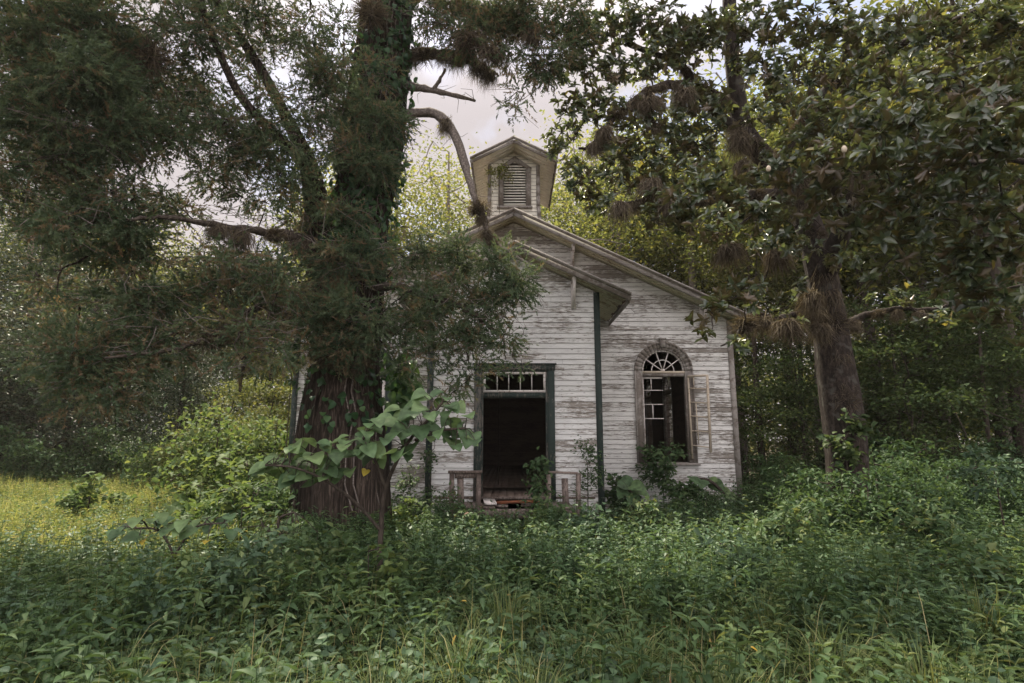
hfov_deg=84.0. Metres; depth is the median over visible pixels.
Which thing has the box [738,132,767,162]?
air plant
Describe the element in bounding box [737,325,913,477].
understory tree
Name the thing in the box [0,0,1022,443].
sky
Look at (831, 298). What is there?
air plant
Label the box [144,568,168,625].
tall weed
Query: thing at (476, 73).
air plant
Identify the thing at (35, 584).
tall weed
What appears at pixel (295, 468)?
leaf sapling
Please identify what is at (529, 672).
grass tussock
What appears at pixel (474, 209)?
air plant
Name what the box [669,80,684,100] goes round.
air plant
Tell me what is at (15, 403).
evergreen tree
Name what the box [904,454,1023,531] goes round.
leafy shrub
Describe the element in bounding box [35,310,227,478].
evergreen tree
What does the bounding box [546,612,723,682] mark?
grass tussock
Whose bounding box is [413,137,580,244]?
broadleaf tree
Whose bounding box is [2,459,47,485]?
leafy shrub
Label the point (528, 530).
yard shrub
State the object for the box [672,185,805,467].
slim tree
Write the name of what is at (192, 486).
leafy shrub
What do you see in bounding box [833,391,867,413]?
air plant
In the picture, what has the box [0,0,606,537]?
cedar tree
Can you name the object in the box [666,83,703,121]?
air plant
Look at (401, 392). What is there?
ivy vine
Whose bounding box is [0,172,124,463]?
broadleaf tree
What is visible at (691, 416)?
window
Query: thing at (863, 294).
slim tree
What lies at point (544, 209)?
broadleaf tree
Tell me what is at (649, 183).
air plant
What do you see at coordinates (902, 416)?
understory tree
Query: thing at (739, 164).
air plant
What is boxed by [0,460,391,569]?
meadow grass
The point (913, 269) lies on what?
broadleaf tree
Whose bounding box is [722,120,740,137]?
air plant
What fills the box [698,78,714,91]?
air plant
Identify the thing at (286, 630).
tall weed
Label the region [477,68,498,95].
air plant
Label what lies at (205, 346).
air plant
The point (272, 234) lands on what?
air plant
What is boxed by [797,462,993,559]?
leafy shrub
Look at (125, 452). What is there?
leafy shrub
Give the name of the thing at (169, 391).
evergreen tree
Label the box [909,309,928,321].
air plant
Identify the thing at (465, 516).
yard shrub
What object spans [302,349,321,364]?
air plant
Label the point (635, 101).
air plant
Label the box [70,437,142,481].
leafy shrub
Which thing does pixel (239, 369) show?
evergreen tree
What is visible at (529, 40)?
air plant
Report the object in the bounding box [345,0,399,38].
air plant
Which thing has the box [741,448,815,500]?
leafy shrub
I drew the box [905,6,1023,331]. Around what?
broadleaf tree
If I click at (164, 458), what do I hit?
understory tree
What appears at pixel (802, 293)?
slim tree
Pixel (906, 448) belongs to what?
leafy shrub
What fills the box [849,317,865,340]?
air plant
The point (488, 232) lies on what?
air plant
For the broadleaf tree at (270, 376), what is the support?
on the ground at (513, 506)
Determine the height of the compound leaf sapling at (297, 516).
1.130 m
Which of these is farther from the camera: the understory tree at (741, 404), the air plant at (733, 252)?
the understory tree at (741, 404)
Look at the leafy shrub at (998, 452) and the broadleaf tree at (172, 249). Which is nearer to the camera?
the leafy shrub at (998, 452)
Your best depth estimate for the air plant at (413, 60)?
12.21 m
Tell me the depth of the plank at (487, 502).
12.50 m
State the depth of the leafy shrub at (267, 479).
10.50 m
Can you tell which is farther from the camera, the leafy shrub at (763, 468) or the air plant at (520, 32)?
the leafy shrub at (763, 468)
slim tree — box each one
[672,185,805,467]
[725,0,986,484]
[725,209,870,471]
[760,268,885,334]
[774,0,1023,482]
[843,217,957,453]
[856,49,1023,459]
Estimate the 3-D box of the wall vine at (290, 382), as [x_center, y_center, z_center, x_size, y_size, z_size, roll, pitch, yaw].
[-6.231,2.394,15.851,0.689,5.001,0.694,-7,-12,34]
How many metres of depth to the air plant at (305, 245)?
10.63 m
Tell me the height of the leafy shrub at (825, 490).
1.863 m
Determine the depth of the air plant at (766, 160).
11.73 m
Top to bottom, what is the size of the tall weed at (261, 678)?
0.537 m
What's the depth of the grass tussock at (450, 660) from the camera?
4.06 m
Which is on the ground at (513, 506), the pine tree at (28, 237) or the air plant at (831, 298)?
the pine tree at (28, 237)
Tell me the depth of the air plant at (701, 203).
11.13 m
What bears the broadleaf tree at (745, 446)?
on the ground at (513, 506)
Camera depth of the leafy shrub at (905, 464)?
11.86 m
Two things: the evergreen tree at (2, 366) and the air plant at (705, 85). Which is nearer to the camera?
the air plant at (705, 85)
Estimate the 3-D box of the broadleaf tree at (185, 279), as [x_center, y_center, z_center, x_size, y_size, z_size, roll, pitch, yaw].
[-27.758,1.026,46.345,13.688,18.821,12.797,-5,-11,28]
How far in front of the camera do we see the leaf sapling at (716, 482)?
13.91 m
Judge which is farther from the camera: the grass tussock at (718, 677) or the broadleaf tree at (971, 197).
the broadleaf tree at (971, 197)
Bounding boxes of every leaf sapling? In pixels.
[106,512,237,572]
[241,494,320,558]
[248,387,481,570]
[616,475,649,515]
[687,476,736,519]
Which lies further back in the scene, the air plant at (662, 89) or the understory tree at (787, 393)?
the understory tree at (787, 393)
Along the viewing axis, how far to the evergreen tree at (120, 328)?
32.93 m
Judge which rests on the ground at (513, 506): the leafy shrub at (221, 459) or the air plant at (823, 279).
the leafy shrub at (221, 459)
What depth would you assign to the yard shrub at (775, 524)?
8.27 m
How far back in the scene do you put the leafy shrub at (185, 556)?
5.74 m
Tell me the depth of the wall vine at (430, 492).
13.09 m
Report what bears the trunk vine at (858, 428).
attached to the magnolia tree at (727, 32)
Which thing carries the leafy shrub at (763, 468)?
on the ground at (513, 506)
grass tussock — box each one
[25,631,246,682]
[258,661,360,682]
[336,652,455,682]
[382,608,548,682]
[429,581,590,652]
[454,642,609,682]
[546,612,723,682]
[643,638,813,682]
[696,579,826,653]
[732,611,936,682]
[825,629,1022,682]
[850,575,1023,663]
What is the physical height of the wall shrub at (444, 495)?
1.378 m
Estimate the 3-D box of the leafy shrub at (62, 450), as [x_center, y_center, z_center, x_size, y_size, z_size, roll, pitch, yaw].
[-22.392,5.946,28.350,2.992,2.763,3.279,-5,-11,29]
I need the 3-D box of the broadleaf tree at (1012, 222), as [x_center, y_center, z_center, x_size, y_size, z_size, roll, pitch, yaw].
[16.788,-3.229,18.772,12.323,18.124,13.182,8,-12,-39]
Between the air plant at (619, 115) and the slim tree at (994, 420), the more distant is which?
the slim tree at (994, 420)
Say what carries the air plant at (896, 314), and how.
attached to the magnolia tree at (727, 32)
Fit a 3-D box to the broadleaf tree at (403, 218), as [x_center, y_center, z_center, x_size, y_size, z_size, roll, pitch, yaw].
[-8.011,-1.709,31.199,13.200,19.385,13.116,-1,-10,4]
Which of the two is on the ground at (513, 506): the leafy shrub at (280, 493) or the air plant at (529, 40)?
the leafy shrub at (280, 493)
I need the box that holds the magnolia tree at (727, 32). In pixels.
[539,0,1023,517]
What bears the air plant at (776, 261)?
attached to the magnolia tree at (727, 32)
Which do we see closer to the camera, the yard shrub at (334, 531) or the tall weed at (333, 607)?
the tall weed at (333, 607)
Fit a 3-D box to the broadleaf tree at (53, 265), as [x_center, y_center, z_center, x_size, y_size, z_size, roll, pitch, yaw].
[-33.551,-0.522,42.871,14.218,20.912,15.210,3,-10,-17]
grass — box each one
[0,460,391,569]
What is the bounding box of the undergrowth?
[0,458,1023,682]
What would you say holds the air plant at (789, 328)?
attached to the magnolia tree at (727, 32)
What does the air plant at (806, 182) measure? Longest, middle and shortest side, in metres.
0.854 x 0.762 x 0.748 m
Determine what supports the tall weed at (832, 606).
on the ground at (513, 506)
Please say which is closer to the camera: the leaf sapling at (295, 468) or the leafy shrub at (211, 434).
the leaf sapling at (295, 468)
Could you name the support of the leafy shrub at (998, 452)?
on the ground at (513, 506)
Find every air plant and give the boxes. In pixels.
[120,24,180,94]
[188,325,234,361]
[200,219,236,248]
[216,320,248,349]
[220,223,259,256]
[220,307,264,347]
[256,225,292,247]
[260,290,290,321]
[277,233,314,266]
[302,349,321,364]
[313,355,335,376]
[322,241,346,259]
[337,357,367,384]
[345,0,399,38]
[403,41,436,73]
[404,52,421,77]
[417,0,446,10]
[432,115,454,141]
[433,51,449,71]
[441,52,467,79]
[448,25,491,63]
[456,53,474,70]
[463,62,490,90]
[463,191,493,224]
[469,42,511,77]
[470,215,491,230]
[476,227,494,244]
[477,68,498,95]
[480,229,503,250]
[508,13,539,44]
[516,23,543,57]
[582,138,607,168]
[589,130,615,160]
[592,124,620,147]
[603,197,635,234]
[604,106,632,123]
[622,104,633,117]
[628,93,648,116]
[628,175,665,210]
[629,201,643,219]
[633,89,670,129]
[637,83,657,95]
[647,121,669,144]
[653,198,679,231]
[655,83,670,97]
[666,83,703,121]
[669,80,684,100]
[676,64,691,78]
[694,199,709,209]
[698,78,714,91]
[706,240,758,281]
[712,90,732,112]
[717,122,754,169]
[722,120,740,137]
[726,307,768,340]
[729,156,763,181]
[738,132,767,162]
[747,186,766,200]
[751,311,775,341]
[753,143,781,168]
[760,241,800,286]
[762,315,815,353]
[767,170,807,210]
[773,194,793,209]
[776,170,818,210]
[786,119,805,137]
[789,283,830,323]
[791,310,813,325]
[803,320,842,351]
[805,220,829,248]
[805,310,837,331]
[807,264,842,291]
[816,305,865,341]
[819,288,851,326]
[829,349,856,367]
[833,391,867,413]
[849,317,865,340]
[868,308,888,321]
[887,309,907,324]
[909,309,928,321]
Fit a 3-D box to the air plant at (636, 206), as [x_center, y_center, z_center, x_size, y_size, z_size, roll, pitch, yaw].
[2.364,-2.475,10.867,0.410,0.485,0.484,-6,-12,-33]
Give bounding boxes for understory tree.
[144,427,217,490]
[159,379,271,474]
[192,374,291,453]
[202,414,289,461]
[734,332,819,479]
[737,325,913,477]
[781,357,933,459]
[791,294,1014,485]
[852,275,1023,482]
[858,284,1012,463]
[870,373,991,459]
[903,260,1023,461]
[960,371,1023,442]
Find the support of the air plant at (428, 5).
attached to the cedar tree at (66, 56)
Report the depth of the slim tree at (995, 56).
16.08 m
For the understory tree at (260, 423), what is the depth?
18.12 m
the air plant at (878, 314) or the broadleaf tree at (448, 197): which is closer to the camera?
the air plant at (878, 314)
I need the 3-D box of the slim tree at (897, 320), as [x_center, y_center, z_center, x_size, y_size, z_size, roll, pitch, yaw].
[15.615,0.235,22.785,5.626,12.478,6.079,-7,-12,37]
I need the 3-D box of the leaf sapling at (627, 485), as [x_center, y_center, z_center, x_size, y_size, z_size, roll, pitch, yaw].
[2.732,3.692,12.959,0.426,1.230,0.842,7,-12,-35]
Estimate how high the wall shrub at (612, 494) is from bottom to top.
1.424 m
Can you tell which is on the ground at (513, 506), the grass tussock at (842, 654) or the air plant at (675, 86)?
the grass tussock at (842, 654)
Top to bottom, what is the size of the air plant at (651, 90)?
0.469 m
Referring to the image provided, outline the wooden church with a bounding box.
[270,136,754,528]
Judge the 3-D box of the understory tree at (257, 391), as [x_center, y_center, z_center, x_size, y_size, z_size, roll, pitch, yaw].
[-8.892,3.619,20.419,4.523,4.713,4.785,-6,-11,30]
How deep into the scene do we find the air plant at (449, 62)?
12.03 m
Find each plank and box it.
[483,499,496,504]
[496,500,537,503]
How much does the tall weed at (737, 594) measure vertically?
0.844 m
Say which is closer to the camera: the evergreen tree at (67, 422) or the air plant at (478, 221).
the air plant at (478, 221)
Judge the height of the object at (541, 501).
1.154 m
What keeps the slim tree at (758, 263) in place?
on the ground at (513, 506)
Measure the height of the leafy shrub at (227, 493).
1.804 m
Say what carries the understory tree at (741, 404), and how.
on the ground at (513, 506)
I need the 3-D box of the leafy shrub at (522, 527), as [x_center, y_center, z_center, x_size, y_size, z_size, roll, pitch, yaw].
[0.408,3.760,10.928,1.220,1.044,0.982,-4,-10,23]
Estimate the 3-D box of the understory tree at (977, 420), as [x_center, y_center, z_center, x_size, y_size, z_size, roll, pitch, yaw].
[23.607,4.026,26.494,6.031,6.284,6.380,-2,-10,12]
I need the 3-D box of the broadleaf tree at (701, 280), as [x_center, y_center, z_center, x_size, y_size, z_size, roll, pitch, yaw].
[14.086,-2.549,28.077,13.640,20.031,13.553,-3,-10,19]
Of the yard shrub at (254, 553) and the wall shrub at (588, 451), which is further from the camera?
the wall shrub at (588, 451)
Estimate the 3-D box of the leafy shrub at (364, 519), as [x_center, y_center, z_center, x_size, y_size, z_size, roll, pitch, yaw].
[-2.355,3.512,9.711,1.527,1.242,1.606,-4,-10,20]
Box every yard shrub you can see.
[192,527,293,630]
[276,522,370,582]
[448,504,501,546]
[489,523,557,561]
[562,498,632,553]
[608,493,672,545]
[690,523,779,593]
[732,497,836,563]
[867,491,964,557]
[898,527,1023,599]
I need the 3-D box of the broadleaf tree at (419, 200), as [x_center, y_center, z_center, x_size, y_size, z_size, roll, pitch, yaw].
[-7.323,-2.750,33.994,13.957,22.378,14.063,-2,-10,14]
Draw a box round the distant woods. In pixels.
[0,222,1015,468]
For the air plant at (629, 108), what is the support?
attached to the magnolia tree at (727, 32)
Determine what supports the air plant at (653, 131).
attached to the magnolia tree at (727, 32)
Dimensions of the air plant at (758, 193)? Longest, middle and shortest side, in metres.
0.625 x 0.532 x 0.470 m
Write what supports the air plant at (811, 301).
attached to the magnolia tree at (727, 32)
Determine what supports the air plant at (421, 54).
attached to the cedar tree at (66, 56)
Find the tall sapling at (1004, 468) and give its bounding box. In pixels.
[951,439,1023,543]
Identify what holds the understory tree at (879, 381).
on the ground at (513, 506)
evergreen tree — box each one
[0,209,164,464]
[0,247,225,478]
[0,289,93,472]
[0,313,112,481]
[21,265,217,440]
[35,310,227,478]
[84,313,253,478]
[89,324,260,454]
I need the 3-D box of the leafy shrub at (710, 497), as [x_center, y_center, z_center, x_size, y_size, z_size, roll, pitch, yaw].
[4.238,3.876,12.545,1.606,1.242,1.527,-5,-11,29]
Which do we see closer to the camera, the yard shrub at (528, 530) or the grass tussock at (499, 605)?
the grass tussock at (499, 605)
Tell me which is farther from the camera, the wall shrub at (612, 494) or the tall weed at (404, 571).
the wall shrub at (612, 494)
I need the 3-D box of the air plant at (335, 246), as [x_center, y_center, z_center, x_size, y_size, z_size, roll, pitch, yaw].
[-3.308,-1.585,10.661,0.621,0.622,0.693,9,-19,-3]
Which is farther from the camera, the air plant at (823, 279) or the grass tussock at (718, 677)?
the air plant at (823, 279)
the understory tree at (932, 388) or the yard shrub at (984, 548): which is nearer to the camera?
the yard shrub at (984, 548)
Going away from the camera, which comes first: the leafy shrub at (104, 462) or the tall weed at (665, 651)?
the tall weed at (665, 651)
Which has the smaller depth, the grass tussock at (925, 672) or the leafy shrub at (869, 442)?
the grass tussock at (925, 672)
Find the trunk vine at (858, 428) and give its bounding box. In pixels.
[815,408,877,514]
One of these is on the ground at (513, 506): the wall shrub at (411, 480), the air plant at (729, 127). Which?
the wall shrub at (411, 480)
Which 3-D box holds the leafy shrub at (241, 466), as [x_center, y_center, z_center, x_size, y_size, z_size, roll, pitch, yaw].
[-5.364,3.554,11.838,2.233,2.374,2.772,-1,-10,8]
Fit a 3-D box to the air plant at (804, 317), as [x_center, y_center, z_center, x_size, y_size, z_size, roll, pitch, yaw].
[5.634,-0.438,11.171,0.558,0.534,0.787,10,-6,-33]
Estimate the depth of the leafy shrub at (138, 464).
21.19 m
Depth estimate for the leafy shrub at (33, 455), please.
23.07 m
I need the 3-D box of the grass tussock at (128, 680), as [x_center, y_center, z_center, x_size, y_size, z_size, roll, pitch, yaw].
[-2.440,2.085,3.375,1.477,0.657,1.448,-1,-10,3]
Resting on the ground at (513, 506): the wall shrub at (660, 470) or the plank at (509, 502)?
the wall shrub at (660, 470)
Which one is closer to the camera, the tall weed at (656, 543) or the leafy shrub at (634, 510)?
the tall weed at (656, 543)
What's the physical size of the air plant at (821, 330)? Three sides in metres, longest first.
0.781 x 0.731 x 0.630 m
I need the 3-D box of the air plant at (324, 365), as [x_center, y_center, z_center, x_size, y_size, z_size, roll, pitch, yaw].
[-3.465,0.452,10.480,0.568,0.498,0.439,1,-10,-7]
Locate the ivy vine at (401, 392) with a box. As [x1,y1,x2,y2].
[296,0,422,512]
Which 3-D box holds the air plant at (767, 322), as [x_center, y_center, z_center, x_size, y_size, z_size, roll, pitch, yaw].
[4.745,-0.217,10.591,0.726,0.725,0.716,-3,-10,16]
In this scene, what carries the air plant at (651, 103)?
attached to the magnolia tree at (727, 32)
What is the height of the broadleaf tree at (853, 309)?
21.609 m
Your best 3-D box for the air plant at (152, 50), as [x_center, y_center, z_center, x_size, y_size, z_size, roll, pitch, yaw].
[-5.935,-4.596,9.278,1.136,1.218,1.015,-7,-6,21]
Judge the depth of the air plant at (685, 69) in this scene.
11.89 m
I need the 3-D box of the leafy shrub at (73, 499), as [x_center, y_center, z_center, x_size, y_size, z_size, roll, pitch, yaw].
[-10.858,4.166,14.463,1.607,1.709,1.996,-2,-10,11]
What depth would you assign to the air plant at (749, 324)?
10.28 m
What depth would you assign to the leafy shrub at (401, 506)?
11.08 m
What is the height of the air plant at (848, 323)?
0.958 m
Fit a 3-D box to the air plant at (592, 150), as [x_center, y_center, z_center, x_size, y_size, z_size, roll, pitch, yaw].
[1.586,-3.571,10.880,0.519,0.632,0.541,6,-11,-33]
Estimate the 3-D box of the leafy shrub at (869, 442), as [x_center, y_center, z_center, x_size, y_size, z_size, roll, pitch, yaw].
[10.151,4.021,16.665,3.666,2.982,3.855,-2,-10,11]
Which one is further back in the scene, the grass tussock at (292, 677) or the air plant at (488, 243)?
the air plant at (488, 243)
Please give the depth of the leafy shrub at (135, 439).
29.50 m
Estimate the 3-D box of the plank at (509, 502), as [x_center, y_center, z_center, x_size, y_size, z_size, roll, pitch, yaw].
[0.160,3.573,12.683,1.047,0.090,0.160,-1,-10,5]
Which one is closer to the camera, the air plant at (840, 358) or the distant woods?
the air plant at (840, 358)
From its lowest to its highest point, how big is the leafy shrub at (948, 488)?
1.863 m
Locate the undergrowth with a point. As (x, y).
(801, 573)
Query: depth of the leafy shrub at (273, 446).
16.18 m
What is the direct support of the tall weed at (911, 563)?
on the ground at (513, 506)
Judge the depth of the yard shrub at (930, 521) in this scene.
7.78 m
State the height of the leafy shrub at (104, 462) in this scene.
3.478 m
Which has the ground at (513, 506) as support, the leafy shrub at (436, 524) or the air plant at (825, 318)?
the leafy shrub at (436, 524)
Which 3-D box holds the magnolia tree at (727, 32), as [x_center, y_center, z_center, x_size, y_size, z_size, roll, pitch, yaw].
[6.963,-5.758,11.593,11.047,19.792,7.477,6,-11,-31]
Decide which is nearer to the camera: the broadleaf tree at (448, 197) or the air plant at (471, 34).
the air plant at (471, 34)
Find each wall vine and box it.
[281,342,302,488]
[417,435,444,516]
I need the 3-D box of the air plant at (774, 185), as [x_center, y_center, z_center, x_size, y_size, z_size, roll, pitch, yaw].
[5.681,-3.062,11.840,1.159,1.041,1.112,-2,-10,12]
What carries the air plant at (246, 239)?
attached to the cedar tree at (66, 56)
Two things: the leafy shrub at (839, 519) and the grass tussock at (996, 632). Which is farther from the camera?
the leafy shrub at (839, 519)
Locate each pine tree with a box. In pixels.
[0,134,101,412]
[0,178,75,413]
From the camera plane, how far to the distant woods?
40.97 m
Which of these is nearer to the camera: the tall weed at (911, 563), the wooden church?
the tall weed at (911, 563)
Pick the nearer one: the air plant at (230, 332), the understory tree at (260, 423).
the air plant at (230, 332)
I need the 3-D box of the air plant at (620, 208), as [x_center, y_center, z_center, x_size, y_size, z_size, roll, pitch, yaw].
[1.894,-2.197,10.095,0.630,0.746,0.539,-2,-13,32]
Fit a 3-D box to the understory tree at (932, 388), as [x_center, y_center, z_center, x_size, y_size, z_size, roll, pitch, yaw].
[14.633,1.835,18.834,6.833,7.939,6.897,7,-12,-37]
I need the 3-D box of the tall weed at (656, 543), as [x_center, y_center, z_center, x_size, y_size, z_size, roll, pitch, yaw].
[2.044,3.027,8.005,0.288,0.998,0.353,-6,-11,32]
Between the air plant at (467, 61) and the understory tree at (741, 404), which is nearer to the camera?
the air plant at (467, 61)
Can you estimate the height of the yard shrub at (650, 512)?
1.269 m
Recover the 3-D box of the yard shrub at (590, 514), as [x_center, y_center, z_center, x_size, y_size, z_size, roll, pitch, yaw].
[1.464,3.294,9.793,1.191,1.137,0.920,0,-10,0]
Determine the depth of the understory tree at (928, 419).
23.55 m
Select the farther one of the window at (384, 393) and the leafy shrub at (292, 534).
the window at (384, 393)
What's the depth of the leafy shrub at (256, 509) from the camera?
9.23 m
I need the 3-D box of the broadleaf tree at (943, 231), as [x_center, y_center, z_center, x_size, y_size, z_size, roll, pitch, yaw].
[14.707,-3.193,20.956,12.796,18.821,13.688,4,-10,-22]
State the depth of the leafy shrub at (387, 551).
5.96 m
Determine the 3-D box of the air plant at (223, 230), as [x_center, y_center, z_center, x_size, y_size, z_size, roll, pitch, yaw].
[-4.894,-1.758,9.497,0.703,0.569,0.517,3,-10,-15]
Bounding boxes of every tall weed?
[20,568,46,608]
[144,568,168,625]
[249,658,269,682]
[269,594,295,667]
[318,570,348,638]
[396,556,409,619]
[548,541,564,601]
[647,520,661,567]
[654,624,681,682]
[723,559,746,617]
[826,587,846,663]
[903,544,927,593]
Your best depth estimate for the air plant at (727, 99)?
11.62 m
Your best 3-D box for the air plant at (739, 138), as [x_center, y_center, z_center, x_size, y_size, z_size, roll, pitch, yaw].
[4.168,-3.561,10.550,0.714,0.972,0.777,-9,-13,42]
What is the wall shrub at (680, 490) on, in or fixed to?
on the ground at (513, 506)
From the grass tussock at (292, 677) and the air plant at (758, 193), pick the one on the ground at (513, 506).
the grass tussock at (292, 677)
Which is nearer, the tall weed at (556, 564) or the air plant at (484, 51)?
the tall weed at (556, 564)
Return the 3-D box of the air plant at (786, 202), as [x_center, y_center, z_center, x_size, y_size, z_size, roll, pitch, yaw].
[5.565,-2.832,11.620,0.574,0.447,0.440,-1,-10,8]
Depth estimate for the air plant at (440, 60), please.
12.09 m
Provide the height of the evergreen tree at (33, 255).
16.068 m
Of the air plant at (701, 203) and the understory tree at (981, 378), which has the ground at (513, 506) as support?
the understory tree at (981, 378)
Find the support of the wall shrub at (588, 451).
on the ground at (513, 506)
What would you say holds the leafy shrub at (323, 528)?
on the ground at (513, 506)
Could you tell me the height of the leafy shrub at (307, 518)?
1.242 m
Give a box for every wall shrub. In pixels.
[390,459,433,515]
[423,481,464,526]
[570,434,608,505]
[604,471,651,513]
[635,440,692,502]
[657,476,708,514]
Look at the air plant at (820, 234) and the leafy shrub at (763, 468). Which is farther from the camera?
the leafy shrub at (763, 468)
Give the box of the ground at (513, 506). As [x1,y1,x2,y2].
[3,445,1023,682]
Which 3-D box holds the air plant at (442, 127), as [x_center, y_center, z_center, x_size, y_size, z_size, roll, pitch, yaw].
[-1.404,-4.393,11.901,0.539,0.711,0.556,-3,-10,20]
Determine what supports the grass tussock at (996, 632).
on the ground at (513, 506)
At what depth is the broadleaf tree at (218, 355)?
39.44 m
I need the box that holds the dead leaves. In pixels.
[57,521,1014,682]
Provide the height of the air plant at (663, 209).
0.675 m
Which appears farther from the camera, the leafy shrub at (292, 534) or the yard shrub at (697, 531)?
the leafy shrub at (292, 534)
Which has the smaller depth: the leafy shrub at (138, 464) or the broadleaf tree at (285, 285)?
the leafy shrub at (138, 464)
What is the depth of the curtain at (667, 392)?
22.73 m
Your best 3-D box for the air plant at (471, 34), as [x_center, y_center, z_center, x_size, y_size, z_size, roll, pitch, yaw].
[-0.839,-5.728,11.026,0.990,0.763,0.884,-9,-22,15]
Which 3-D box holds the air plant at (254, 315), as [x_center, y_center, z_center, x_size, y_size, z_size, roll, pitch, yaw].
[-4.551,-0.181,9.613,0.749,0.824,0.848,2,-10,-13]
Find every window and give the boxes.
[380,347,392,465]
[634,338,711,465]
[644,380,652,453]
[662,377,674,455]
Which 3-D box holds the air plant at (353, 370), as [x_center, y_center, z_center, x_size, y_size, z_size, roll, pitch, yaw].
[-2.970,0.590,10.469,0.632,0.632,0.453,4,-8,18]
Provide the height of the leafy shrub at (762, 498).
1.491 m
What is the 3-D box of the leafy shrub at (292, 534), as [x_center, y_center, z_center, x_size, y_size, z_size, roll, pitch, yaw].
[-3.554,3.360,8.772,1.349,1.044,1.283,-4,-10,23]
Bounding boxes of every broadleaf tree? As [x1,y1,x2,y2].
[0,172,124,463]
[0,222,137,430]
[45,186,219,465]
[118,241,240,424]
[168,261,280,447]
[196,265,294,418]
[241,195,328,409]
[247,147,456,375]
[269,132,476,280]
[388,120,542,258]
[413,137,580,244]
[499,72,732,394]
[540,120,695,280]
[548,45,809,368]
[565,129,766,433]
[575,113,807,478]
[645,0,1009,475]
[657,111,904,478]
[699,88,950,369]
[723,1,1023,452]
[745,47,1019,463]
[819,3,1023,392]
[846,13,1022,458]
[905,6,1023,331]
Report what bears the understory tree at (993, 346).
on the ground at (513, 506)
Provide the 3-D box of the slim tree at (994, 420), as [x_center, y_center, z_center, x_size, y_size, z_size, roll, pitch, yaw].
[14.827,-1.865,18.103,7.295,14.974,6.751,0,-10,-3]
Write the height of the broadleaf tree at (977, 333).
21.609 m
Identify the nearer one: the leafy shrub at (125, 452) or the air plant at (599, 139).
the air plant at (599, 139)
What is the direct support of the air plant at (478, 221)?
attached to the cedar tree at (66, 56)
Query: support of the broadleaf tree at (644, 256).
on the ground at (513, 506)
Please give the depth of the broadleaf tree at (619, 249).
28.05 m
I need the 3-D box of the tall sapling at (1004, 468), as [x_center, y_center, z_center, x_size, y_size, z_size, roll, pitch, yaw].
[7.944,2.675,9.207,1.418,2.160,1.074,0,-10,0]
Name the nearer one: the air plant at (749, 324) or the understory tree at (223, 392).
the air plant at (749, 324)
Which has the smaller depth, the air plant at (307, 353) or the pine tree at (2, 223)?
the air plant at (307, 353)
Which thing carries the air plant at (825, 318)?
attached to the magnolia tree at (727, 32)
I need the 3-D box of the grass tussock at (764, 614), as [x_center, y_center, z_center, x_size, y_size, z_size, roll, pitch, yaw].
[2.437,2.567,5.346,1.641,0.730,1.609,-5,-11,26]
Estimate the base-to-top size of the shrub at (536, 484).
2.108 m
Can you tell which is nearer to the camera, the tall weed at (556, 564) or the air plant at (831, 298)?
the tall weed at (556, 564)
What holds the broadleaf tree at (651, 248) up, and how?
on the ground at (513, 506)
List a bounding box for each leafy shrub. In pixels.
[0,421,81,487]
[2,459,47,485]
[41,471,137,517]
[44,421,145,483]
[46,435,81,473]
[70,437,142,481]
[95,550,214,627]
[100,426,205,489]
[108,415,166,472]
[108,436,182,494]
[113,391,288,510]
[164,482,261,547]
[165,479,238,519]
[170,449,276,513]
[172,454,289,519]
[181,478,302,559]
[184,406,289,491]
[194,499,281,561]
[213,476,296,527]
[240,507,342,557]
[250,521,322,559]
[286,515,371,560]
[316,540,429,634]
[337,508,411,560]
[385,496,436,539]
[412,499,473,548]
[507,510,554,537]
[606,501,656,527]
[664,487,738,529]
[727,479,786,522]
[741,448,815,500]
[744,460,820,509]
[757,462,911,548]
[794,427,936,483]
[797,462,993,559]
[798,471,888,514]
[817,449,971,512]
[869,434,1022,502]
[870,474,988,541]
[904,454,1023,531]
[931,433,1023,517]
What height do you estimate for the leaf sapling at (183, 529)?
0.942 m
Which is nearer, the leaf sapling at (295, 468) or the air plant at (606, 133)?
the leaf sapling at (295, 468)
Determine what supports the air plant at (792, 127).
attached to the magnolia tree at (727, 32)
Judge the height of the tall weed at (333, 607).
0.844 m
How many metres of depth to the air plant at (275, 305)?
10.04 m

